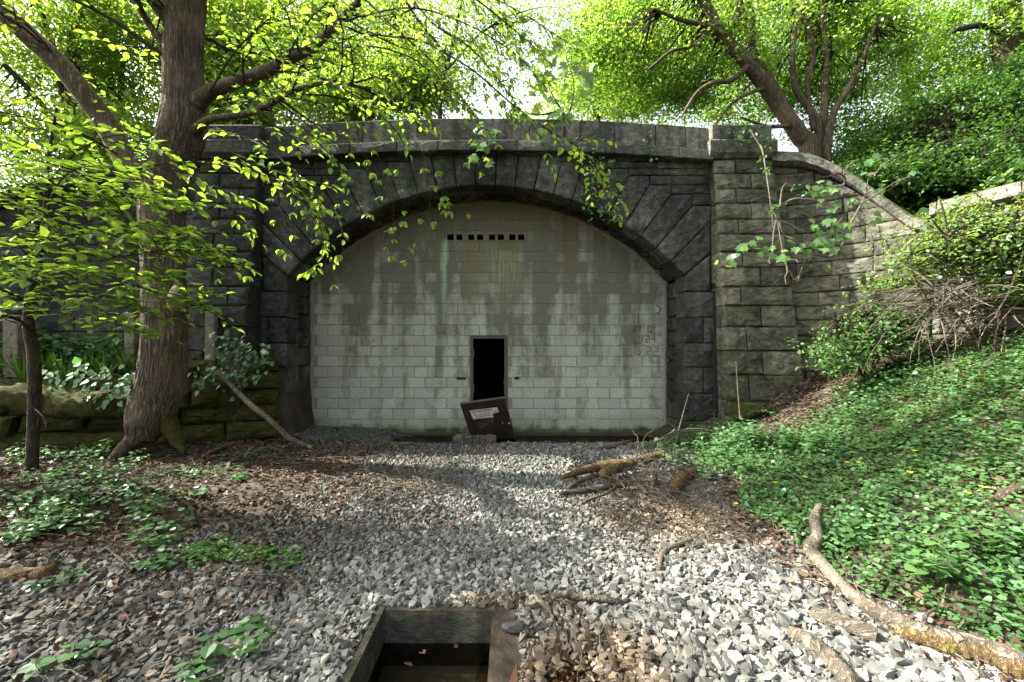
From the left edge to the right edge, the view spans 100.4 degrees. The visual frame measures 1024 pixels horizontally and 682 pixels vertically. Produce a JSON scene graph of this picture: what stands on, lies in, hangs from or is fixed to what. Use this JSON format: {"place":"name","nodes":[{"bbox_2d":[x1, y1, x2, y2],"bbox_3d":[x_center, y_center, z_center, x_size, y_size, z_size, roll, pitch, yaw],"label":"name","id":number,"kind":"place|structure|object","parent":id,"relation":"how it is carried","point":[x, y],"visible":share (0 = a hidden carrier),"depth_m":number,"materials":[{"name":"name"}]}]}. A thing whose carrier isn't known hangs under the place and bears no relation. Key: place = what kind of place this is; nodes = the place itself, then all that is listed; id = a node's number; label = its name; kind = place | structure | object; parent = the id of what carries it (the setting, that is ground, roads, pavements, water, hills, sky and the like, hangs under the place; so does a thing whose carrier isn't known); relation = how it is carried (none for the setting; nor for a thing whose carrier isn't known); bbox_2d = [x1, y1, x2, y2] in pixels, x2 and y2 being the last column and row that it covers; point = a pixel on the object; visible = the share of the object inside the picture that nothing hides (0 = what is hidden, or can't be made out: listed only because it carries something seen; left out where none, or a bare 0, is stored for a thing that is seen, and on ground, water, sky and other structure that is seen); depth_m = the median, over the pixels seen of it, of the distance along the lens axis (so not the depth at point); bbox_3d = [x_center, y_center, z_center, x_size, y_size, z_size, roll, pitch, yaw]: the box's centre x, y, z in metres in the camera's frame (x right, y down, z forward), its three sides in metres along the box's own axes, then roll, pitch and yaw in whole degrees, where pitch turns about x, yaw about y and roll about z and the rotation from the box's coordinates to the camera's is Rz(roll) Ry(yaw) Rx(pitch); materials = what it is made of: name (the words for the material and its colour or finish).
{"place":"outdoors","nodes":[
{"label":"outdoors","id":0,"kind":"place"},
{"bbox_2d":[0,425,1023,681],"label":"gravel","id":1,"kind":"structure","parent":0,"point":[412,569],"depth_m":3.17,"materials":[{"name":"grey gravel"}]},
{"bbox_2d":[23,563,87,592],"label":"seedling","id":2,"kind":"object","parent":1,"relation":"on","point":[62,576],"visible":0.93,"depth_m":3.06,"materials":[{"name":"green plant"}]},
{"bbox_2d":[11,639,111,681],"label":"seedling","id":3,"kind":"object","parent":1,"relation":"on","point":[30,669],"visible":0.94,"depth_m":2.36,"materials":[{"name":"green plant"}]},
{"bbox_2d":[130,544,177,571],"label":"seedling","id":4,"kind":"object","parent":1,"relation":"on","point":[156,565],"visible":0.99,"depth_m":3.32,"materials":[{"name":"green plant"}]},
{"bbox_2d":[173,633,269,681],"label":"seedling","id":5,"kind":"object","parent":1,"relation":"on","point":[249,644],"visible":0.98,"depth_m":2.38,"materials":[{"name":"green plant"}]},
{"bbox_2d":[166,533,309,571],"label":"ground cover","id":6,"kind":"object","parent":1,"relation":"on","point":[207,549],"visible":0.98,"depth_m":3.51,"materials":[{"name":"green plant"}]},
{"bbox_2d":[215,615,278,643],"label":"seedling","id":7,"kind":"object","parent":1,"relation":"on","point":[244,625],"visible":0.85,"depth_m":2.61,"materials":[{"name":"green plant"}]},
{"bbox_2d":[180,433,383,478],"bbox_3d":[-3.524,1.722,6.704,1.089,0.194,3.088,0,0,33],"label":"ground cover","id":8,"kind":"object","parent":1,"relation":"on","point":[222,455],"visible":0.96,"depth_m":6.32,"materials":[{"name":"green plant"}]},
{"bbox_2d":[502,620,523,632],"bbox_3d":[0.005,1.785,2.672,0.141,0.062,0.094,0,0,0],"label":"rock","id":9,"kind":"object","parent":1,"relation":"on","point":[511,626],"visible":0.98,"depth_m":2.64,"materials":[{"name":"stone"}]},
{"bbox_2d":[551,589,615,603],"bbox_3d":[0.488,1.757,2.940,0.438,0.057,0.086,0,0,5],"label":"driftwood","id":10,"kind":"object","parent":1,"relation":"on","point":[573,595],"visible":1,"depth_m":2.92,"materials":[{"name":"beige wood"}]},
{"bbox_2d":[559,482,629,494],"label":"branch","id":11,"kind":"object","parent":1,"relation":"on","point":[581,490],"visible":0.88,"depth_m":4.98,"materials":[{"name":"brown wood"}]},
{"bbox_2d":[561,450,667,479],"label":"branch","id":12,"kind":"object","parent":1,"relation":"on","point":[579,471],"visible":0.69,"depth_m":5.70,"materials":[{"name":"brown wood"}]},
{"bbox_2d":[656,538,692,570],"bbox_3d":[1.331,1.768,3.575,0.124,0.048,0.747,0,0,41],"label":"stick","id":13,"kind":"object","parent":1,"relation":"on","point":[667,549],"visible":0.93,"depth_m":3.59,"materials":[{"name":"beige wood"}]},
{"bbox_2d":[670,466,698,492],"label":"branch","id":14,"kind":"object","parent":1,"relation":"on","point":[682,475],"visible":0.77,"depth_m":5.20,"materials":[{"name":"brown wood"}]},
{"bbox_2d":[809,604,877,641],"bbox_3d":[2.048,1.742,2.644,0.120,0.044,0.327,0,0,-44],"label":"log","id":15,"kind":"object","parent":1,"relation":"on","point":[854,626],"visible":1,"depth_m":2.63,"materials":[{"name":"beige wood"}]},
{"bbox_2d":[0,148,1023,681],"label":"ground","id":16,"kind":"structure","parent":0,"point":[296,414],"depth_m":3.48,"materials":[{"name":"soil"}]},
{"bbox_2d":[0,512,55,544],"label":"bramble","id":17,"kind":"object","parent":16,"relation":"on","point":[22,534],"visible":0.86,"depth_m":3.71,"materials":[{"name":"green plant"}]},
{"bbox_2d":[0,564,58,582],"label":"mossy log","id":18,"kind":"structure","parent":16,"relation":"on","point":[42,571],"depth_m":3.14,"materials":[{"name":"brown wood"}]},
{"bbox_2d":[0,490,70,521],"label":"bramble","id":19,"kind":"object","parent":16,"relation":"on","point":[45,503],"visible":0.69,"depth_m":4.14,"materials":[{"name":"green plant"}]},
{"bbox_2d":[0,479,78,501],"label":"bramble","id":20,"kind":"object","parent":16,"relation":"on","point":[30,491],"visible":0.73,"depth_m":4.48,"materials":[{"name":"green plant"}]},
{"bbox_2d":[8,495,75,533],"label":"bramble","id":21,"kind":"object","parent":16,"relation":"on","point":[34,510],"visible":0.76,"depth_m":3.99,"materials":[{"name":"green plant"}]},
{"bbox_2d":[12,459,82,483],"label":"bramble","id":22,"kind":"object","parent":16,"relation":"on","point":[52,475],"visible":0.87,"depth_m":5.01,"materials":[{"name":"green plant"}]},
{"bbox_2d":[6,493,94,526],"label":"bramble","id":23,"kind":"object","parent":16,"relation":"on","point":[39,516],"visible":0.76,"depth_m":3.97,"materials":[{"name":"green plant"}]},
{"bbox_2d":[12,474,106,504],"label":"bramble","id":24,"kind":"object","parent":16,"relation":"on","point":[49,495],"visible":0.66,"depth_m":4.45,"materials":[{"name":"green plant"}]},
{"bbox_2d":[39,445,95,461],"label":"bramble","id":25,"kind":"object","parent":16,"relation":"on","point":[49,450],"visible":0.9,"depth_m":5.88,"materials":[{"name":"green plant"}]},
{"bbox_2d":[0,0,162,191],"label":"woodland tree","id":26,"kind":"object","parent":16,"relation":"on","point":[43,17],"visible":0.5,"depth_m":10.44,"materials":[{"name":"green plant"}]},
{"bbox_2d":[59,437,112,460],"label":"bramble","id":27,"kind":"object","parent":16,"relation":"on","point":[102,448],"visible":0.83,"depth_m":5.81,"materials":[{"name":"green plant"}]},
{"bbox_2d":[42,357,134,409],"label":"bramble","id":28,"kind":"object","parent":16,"relation":"on","point":[123,386],"visible":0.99,"depth_m":6.18,"materials":[{"name":"green plant"}]},
{"bbox_2d":[54,450,133,487],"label":"bramble","id":29,"kind":"object","parent":16,"relation":"on","point":[101,474],"visible":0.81,"depth_m":5.03,"materials":[{"name":"green plant"}]},
{"bbox_2d":[0,159,201,366],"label":"wing wall","id":30,"kind":"structure","parent":16,"relation":"on","point":[9,218],"depth_m":7.52,"materials":[{"name":"grey stone"}]},
{"bbox_2d":[54,448,148,472],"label":"bramble","id":31,"kind":"object","parent":16,"relation":"on","point":[102,468],"visible":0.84,"depth_m":5.38,"materials":[{"name":"green plant"}]},
{"bbox_2d":[59,467,157,502],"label":"bramble","id":32,"kind":"object","parent":16,"relation":"on","point":[84,498],"visible":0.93,"depth_m":4.55,"materials":[{"name":"green plant"}]},
{"bbox_2d":[0,0,218,168],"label":"woodland tree","id":33,"kind":"object","parent":16,"relation":"on","point":[136,101],"visible":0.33,"depth_m":11.40,"materials":[{"name":"green plant"}]},
{"bbox_2d":[55,469,168,518],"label":"bramble","id":34,"kind":"object","parent":16,"relation":"on","point":[132,507],"visible":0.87,"depth_m":4.37,"materials":[{"name":"green plant"}]},
{"bbox_2d":[41,483,184,536],"bbox_3d":[-3.706,1.620,4.001,0.510,0.331,0.957,0,0,37],"label":"bramble","id":35,"kind":"object","parent":16,"relation":"on","point":[93,527],"visible":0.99,"depth_m":3.94,"materials":[{"name":"green plant"}]},
{"bbox_2d":[96,345,137,374],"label":"grass tuft","id":36,"kind":"object","parent":16,"relation":"on","point":[123,370],"visible":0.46,"depth_m":7.10,"materials":[{"name":"green plant"}]},
{"bbox_2d":[87,472,150,503],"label":"bramble","id":37,"kind":"object","parent":16,"relation":"on","point":[127,494],"visible":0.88,"depth_m":4.58,"materials":[{"name":"green plant"}]},
{"bbox_2d":[0,108,261,470],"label":"sapling","id":38,"kind":"object","parent":16,"relation":"on","point":[33,276],"visible":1,"depth_m":4.09,"materials":[{"name":"green plant"}]},
{"bbox_2d":[0,329,262,376],"bbox_3d":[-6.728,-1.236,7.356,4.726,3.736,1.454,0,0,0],"label":"terrace herbs","id":39,"kind":"object","parent":16,"relation":"on","point":[59,345],"visible":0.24,"depth_m":7.15,"materials":[{"name":"green plant"}]},
{"bbox_2d":[0,358,279,450],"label":"retaining wall","id":40,"kind":"structure","parent":16,"relation":"on","point":[200,420],"depth_m":7.11,"materials":[{"name":"stone"}]},
{"bbox_2d":[3,319,25,376],"bbox_3d":[-7.984,0.221,6.897,0.239,1.140,0.246,0,0,0],"label":"fence post","id":41,"kind":"object","parent":40,"relation":"on","point":[12,332],"visible":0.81,"depth_m":6.78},
{"bbox_2d":[0,353,49,379],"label":"grass tuft","id":42,"kind":"object","parent":40,"relation":"on","point":[16,369],"visible":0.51,"depth_m":6.65,"materials":[{"name":"green plant"}]},
{"bbox_2d":[43,350,101,379],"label":"grass tuft","id":43,"kind":"object","parent":40,"relation":"on","point":[62,374],"visible":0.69,"depth_m":6.76,"materials":[{"name":"green plant"}]},
{"bbox_2d":[81,346,122,376],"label":"grass tuft","id":44,"kind":"object","parent":40,"relation":"on","point":[112,370],"visible":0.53,"depth_m":6.96,"materials":[{"name":"green plant"}]},
{"bbox_2d":[124,313,139,373],"bbox_3d":[-6.436,0.175,7.247,0.168,1.288,0.176,0,0,0],"label":"fence post","id":45,"kind":"object","parent":40,"relation":"on","point":[129,338],"visible":0.52,"depth_m":7.17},
{"bbox_2d":[205,311,220,359],"bbox_3d":[-5.258,0.141,7.497,0.170,1.322,0.176,0,0,0],"label":"fence post","id":46,"kind":"object","parent":40,"relation":"on","point":[211,323],"visible":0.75,"depth_m":7.42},
{"bbox_2d":[124,525,185,546],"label":"seedling","id":47,"kind":"object","parent":16,"relation":"on","point":[153,541],"visible":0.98,"depth_m":3.66,"materials":[{"name":"green plant"}]},
{"bbox_2d":[139,506,195,534],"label":"seedling","id":48,"kind":"object","parent":16,"relation":"on","point":[162,524],"visible":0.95,"depth_m":3.93,"materials":[{"name":"green plant"}]},
{"bbox_2d":[167,485,211,500],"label":"seedling","id":49,"kind":"object","parent":16,"relation":"on","point":[203,488],"visible":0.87,"depth_m":4.83,"materials":[{"name":"green plant"}]},
{"bbox_2d":[114,0,306,127],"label":"woodland tree","id":50,"kind":"object","parent":16,"relation":"on","point":[224,105],"visible":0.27,"depth_m":11.77,"materials":[{"name":"green plant"}]},
{"bbox_2d":[188,330,273,400],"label":"bramble","id":51,"kind":"object","parent":16,"relation":"on","point":[240,355],"visible":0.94,"depth_m":7.03,"materials":[{"name":"green plant"}]},
{"bbox_2d":[215,371,312,448],"bbox_3d":[-4.060,1.131,6.911,1.604,1.290,0.236,0,0,0],"label":"leaning branch","id":52,"kind":"object","parent":16,"relation":"on","point":[262,413],"visible":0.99,"depth_m":6.89,"materials":[{"name":"brown wood"}]},
{"bbox_2d":[139,0,456,127],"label":"woodland tree","id":53,"kind":"object","parent":16,"relation":"on","point":[320,16],"visible":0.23,"depth_m":12.13,"materials":[{"name":"green plant"}]},
{"bbox_2d":[0,0,628,461],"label":"leaning tree","id":54,"kind":"object","parent":16,"relation":"on","point":[148,410],"visible":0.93,"depth_m":6.03,"materials":[{"name":"green plant"}]},
{"bbox_2d":[248,11,480,125],"bbox_3d":[-3.556,-3.542,11.466,5.994,10.876,3.868,0,0,-33],"label":"woodland tree","id":55,"kind":"object","parent":16,"relation":"on","point":[411,89],"visible":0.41,"depth_m":10.97,"materials":[{"name":"green plant"}]},
{"bbox_2d":[341,604,517,681],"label":"concrete sump","id":56,"kind":"object","parent":16,"relation":"in","point":[399,639],"visible":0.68,"depth_m":2.75,"materials":[{"name":"concrete"}]},
{"bbox_2d":[340,0,582,118],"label":"woodland tree","id":57,"kind":"object","parent":16,"relation":"on","point":[462,6],"visible":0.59,"depth_m":10.11,"materials":[{"name":"green plant"}]},
{"bbox_2d":[309,199,667,433],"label":"block wall","id":58,"kind":"structure","parent":16,"relation":"on","point":[573,309],"depth_m":8.90,"materials":[{"name":"grey concrete"}]},
{"bbox_2d":[470,336,506,402],"bbox_3d":[-0.484,1.044,8.945,0.767,2.312,0.150,0,0,0],"label":"door frame","id":59,"kind":"object","parent":58,"relation":"attached to","point":[472,338],"visible":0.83,"depth_m":8.88,"materials":[{"name":"metal"}]},
{"bbox_2d":[186,118,803,430],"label":"stone bridge","id":60,"kind":"structure","parent":16,"relation":"on","point":[723,321],"depth_m":7.90,"materials":[{"name":"grey stone"}]},
{"bbox_2d":[466,121,505,167],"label":"ivy","id":61,"kind":"object","parent":60,"relation":"attached to","point":[494,133],"depth_m":7.46,"materials":[{"name":"green plant"}]},
{"bbox_2d":[517,35,595,140],"bbox_3d":[0.836,-4.684,7.876,1.569,2.023,0.352,0,0,0],"label":"sycamore seedling","id":62,"kind":"object","parent":60,"relation":"on","point":[587,78],"visible":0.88,"depth_m":7.87,"materials":[{"name":"green plant"}]},
{"bbox_2d":[572,146,625,223],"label":"ivy","id":63,"kind":"object","parent":60,"relation":"attached to","point":[599,210],"visible":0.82,"depth_m":7.72,"materials":[{"name":"green plant"}]},
{"bbox_2d":[694,161,718,203],"bbox_3d":[3.537,-2.919,7.803,0.448,0.896,0.345,0,0,0],"label":"root tangle","id":64,"kind":"object","parent":60,"relation":"hanging from","point":[705,174],"visible":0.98,"depth_m":7.80,"materials":[{"name":"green plant"}]},
{"bbox_2d":[727,122,785,150],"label":"ivy","id":65,"kind":"object","parent":60,"relation":"attached to","point":[740,136],"visible":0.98,"depth_m":7.57,"materials":[{"name":"green plant"}]},
{"bbox_2d":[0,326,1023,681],"bbox_3d":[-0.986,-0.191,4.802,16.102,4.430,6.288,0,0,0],"label":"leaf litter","id":66,"kind":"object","parent":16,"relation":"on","point":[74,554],"visible":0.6,"depth_m":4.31,"materials":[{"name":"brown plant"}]},
{"bbox_2d":[449,18,689,122],"bbox_3d":[2.461,-7.424,17.581,10.552,8.415,5.963,0,0,31],"label":"woodland tree","id":67,"kind":"object","parent":16,"relation":"on","point":[598,116],"visible":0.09,"depth_m":16.94,"materials":[{"name":"green plant"}]},
{"bbox_2d":[571,431,737,510],"bbox_3d":[1.746,1.550,6.402,2.183,0.869,4.420,0,0,0],"label":"twig heap","id":68,"kind":"object","parent":16,"relation":"on","point":[651,472],"visible":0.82,"depth_m":5.12,"materials":[{"name":"brown wood"}]},
{"bbox_2d":[599,459,635,478],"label":"branch","id":69,"kind":"object","parent":68,"relation":"on","point":[615,467],"visible":0.87,"depth_m":5.45,"materials":[{"name":"brown wood"}]},
{"bbox_2d":[654,437,688,470],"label":"nettle","id":70,"kind":"object","parent":16,"relation":"on","point":[672,454],"visible":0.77,"depth_m":5.88,"materials":[{"name":"green plant"}]},
{"bbox_2d":[653,366,740,453],"bbox_3d":[2.646,0.999,6.180,1.189,1.435,0.190,0,0,10],"label":"dead shrub","id":71,"kind":"object","parent":16,"relation":"on","point":[670,434],"visible":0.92,"depth_m":6.19,"materials":[{"name":"brown wood"}]},
{"bbox_2d":[683,457,724,480],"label":"nettle","id":72,"kind":"object","parent":16,"relation":"on","point":[699,468],"visible":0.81,"depth_m":5.44,"materials":[{"name":"green plant"}]},
{"bbox_2d":[711,435,738,458],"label":"nettle","id":73,"kind":"object","parent":16,"relation":"on","point":[725,441],"visible":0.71,"depth_m":6.00,"materials":[{"name":"green plant"}]},
{"bbox_2d":[716,444,759,473],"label":"nettle","id":74,"kind":"object","parent":16,"relation":"on","point":[744,462],"visible":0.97,"depth_m":5.39,"materials":[{"name":"green plant"}]},
{"bbox_2d":[723,404,771,418],"bbox_3d":[3.898,1.161,7.149,0.806,0.239,0.327,0,0,0],"label":"rock","id":75,"kind":"object","parent":16,"relation":"on","point":[744,410],"visible":0.83,"depth_m":7.01,"materials":[{"name":"stone"}]},
{"bbox_2d":[728,419,767,448],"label":"nettle","id":76,"kind":"object","parent":16,"relation":"on","point":[746,427],"visible":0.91,"depth_m":5.92,"materials":[{"name":"green plant"}]},
{"bbox_2d":[530,0,979,161],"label":"leaning tree","id":77,"kind":"object","parent":16,"relation":"on","point":[823,38],"visible":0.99,"depth_m":9.35,"materials":[{"name":"green plant"}]},
{"bbox_2d":[541,0,1023,146],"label":"woodland tree","id":78,"kind":"object","parent":16,"relation":"on","point":[968,61],"visible":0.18,"depth_m":11.96,"materials":[{"name":"green plant"}]},
{"bbox_2d":[775,421,812,450],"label":"nettle","id":79,"kind":"object","parent":16,"relation":"on","point":[785,442],"visible":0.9,"depth_m":5.44,"materials":[{"name":"green plant"}]},
{"bbox_2d":[801,425,833,457],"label":"nettle","id":80,"kind":"object","parent":16,"relation":"on","point":[809,446],"visible":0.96,"depth_m":5.09,"materials":[{"name":"green plant"}]},
{"bbox_2d":[787,626,863,681],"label":"broken log","id":81,"kind":"object","parent":16,"relation":"on","point":[837,667],"visible":0.9,"depth_m":2.34,"materials":[{"name":"beige wood"}]},
{"bbox_2d":[679,325,1023,651],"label":"ground cover","id":82,"kind":"object","parent":16,"relation":"on","point":[889,540],"visible":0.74,"depth_m":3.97,"materials":[{"name":"green plant"}]},
{"bbox_2d":[768,430,885,470],"bbox_3d":[3.577,1.386,5.260,0.420,0.266,2.063,0,0,4],"label":"stick","id":83,"kind":"object","parent":82,"relation":"on","point":[834,465],"visible":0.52,"depth_m":4.75,"materials":[{"name":"brown wood"}]},
{"bbox_2d":[771,151,939,377],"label":"wing wall","id":84,"kind":"structure","parent":16,"relation":"on","point":[817,289],"depth_m":7.50,"materials":[{"name":"stone"}]},
{"bbox_2d":[749,129,812,282],"bbox_3d":[4.481,-2.292,7.040,0.900,2.775,0.532,0,0,16],"label":"hanging vine","id":85,"kind":"object","parent":84,"relation":"hanging from","point":[776,205],"visible":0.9,"depth_m":6.95,"materials":[{"name":"brown plant"}]},
{"bbox_2d":[714,152,924,281],"bbox_3d":[4.635,-1.948,6.657,3.176,1.875,1.322,0,0,0],"label":"climbing vine","id":86,"kind":"object","parent":84,"relation":"attached to","point":[822,242],"visible":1,"depth_m":6.44,"materials":[{"name":"green plant"}]},
{"bbox_2d":[787,285,957,383],"bbox_3d":[5.069,-0.130,6.117,1.989,1.570,1.272,0,0,0],"label":"bush","id":87,"kind":"object","parent":16,"relation":"on","point":[846,342],"visible":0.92,"depth_m":6.00,"materials":[{"name":"green plant"}]},
{"bbox_2d":[795,503,1023,679],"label":"driftwood branch","id":88,"kind":"object","parent":16,"relation":"on","point":[1002,656],"visible":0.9,"depth_m":2.51,"materials":[{"name":"brown wood"}]},
{"bbox_2d":[818,43,1023,205],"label":"evergreen shrub","id":89,"kind":"object","parent":16,"relation":"on","point":[1005,89],"visible":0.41,"depth_m":8.47,"materials":[{"name":"green plant"}]},
{"bbox_2d":[832,98,1023,206],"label":"evergreen bush","id":90,"kind":"object","parent":16,"relation":"on","point":[937,167],"visible":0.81,"depth_m":7.15,"materials":[{"name":"green plant"}]},
{"bbox_2d":[832,233,1023,373],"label":"bramble thicket","id":91,"kind":"object","parent":16,"relation":"on","point":[958,303],"visible":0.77,"depth_m":5.27,"materials":[{"name":"brown plant"}]},
{"bbox_2d":[841,168,1023,355],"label":"hedge bush","id":92,"kind":"object","parent":16,"relation":"on","point":[1002,235],"visible":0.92,"depth_m":5.38,"materials":[{"name":"green plant"}]},
{"bbox_2d":[854,149,1023,220],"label":"bank undergrowth","id":93,"kind":"object","parent":16,"relation":"on","point":[910,203],"visible":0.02,"depth_m":7.07,"materials":[{"name":"green plant"}]},
{"bbox_2d":[902,537,981,582],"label":"weed","id":94,"kind":"object","parent":16,"relation":"on","point":[926,567],"visible":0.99,"depth_m":2.87,"materials":[{"name":"green plant"}]},
{"bbox_2d":[896,0,1023,106],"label":"woodland tree","id":95,"kind":"object","parent":16,"relation":"on","point":[997,26],"visible":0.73,"depth_m":10.81,"materials":[{"name":"green plant"}]},
{"bbox_2d":[929,180,1023,340],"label":"return wall","id":96,"kind":"structure","parent":16,"relation":"on","point":[1008,193],"depth_m":5.86,"materials":[{"name":"stone"}]},
{"bbox_2d":[940,512,1017,553],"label":"weed","id":97,"kind":"object","parent":16,"relation":"on","point":[964,535],"visible":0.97,"depth_m":2.93,"materials":[{"name":"green plant"}]},
{"bbox_2d":[993,481,1023,502],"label":"stick","id":98,"kind":"object","parent":16,"relation":"on","point":[999,496],"visible":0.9,"depth_m":3.22,"materials":[{"name":"brown wood"}]},
{"bbox_2d":[0,0,1023,190],"label":"sky","id":99,"kind":"structure","parent":0,"point":[776,132],"materials":[{"name":"white"}]},
{"bbox_2d":[391,435,654,443],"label":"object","id":100,"kind":"structure","parent":0,"point":[570,439],"depth_m":8.49,"materials":[{"name":"grey concrete"}]},
{"bbox_2d":[452,433,496,444],"bbox_3d":[-0.682,1.824,7.754,0.802,0.300,0.318,0,0,0],"label":"stone block","id":101,"kind":"object","parent":100,"relation":"on","point":[463,438],"visible":0.67,"depth_m":7.67,"materials":[{"name":"grey stone"}]},
{"bbox_2d":[460,396,515,438],"bbox_3d":[-0.402,1.778,8.437,1.160,1.454,0.852,0,0,0],"label":"fallen door","id":102,"kind":"structure","parent":101,"relation":"on","point":[487,416],"depth_m":8.24,"materials":[{"name":"brown paint"}]},
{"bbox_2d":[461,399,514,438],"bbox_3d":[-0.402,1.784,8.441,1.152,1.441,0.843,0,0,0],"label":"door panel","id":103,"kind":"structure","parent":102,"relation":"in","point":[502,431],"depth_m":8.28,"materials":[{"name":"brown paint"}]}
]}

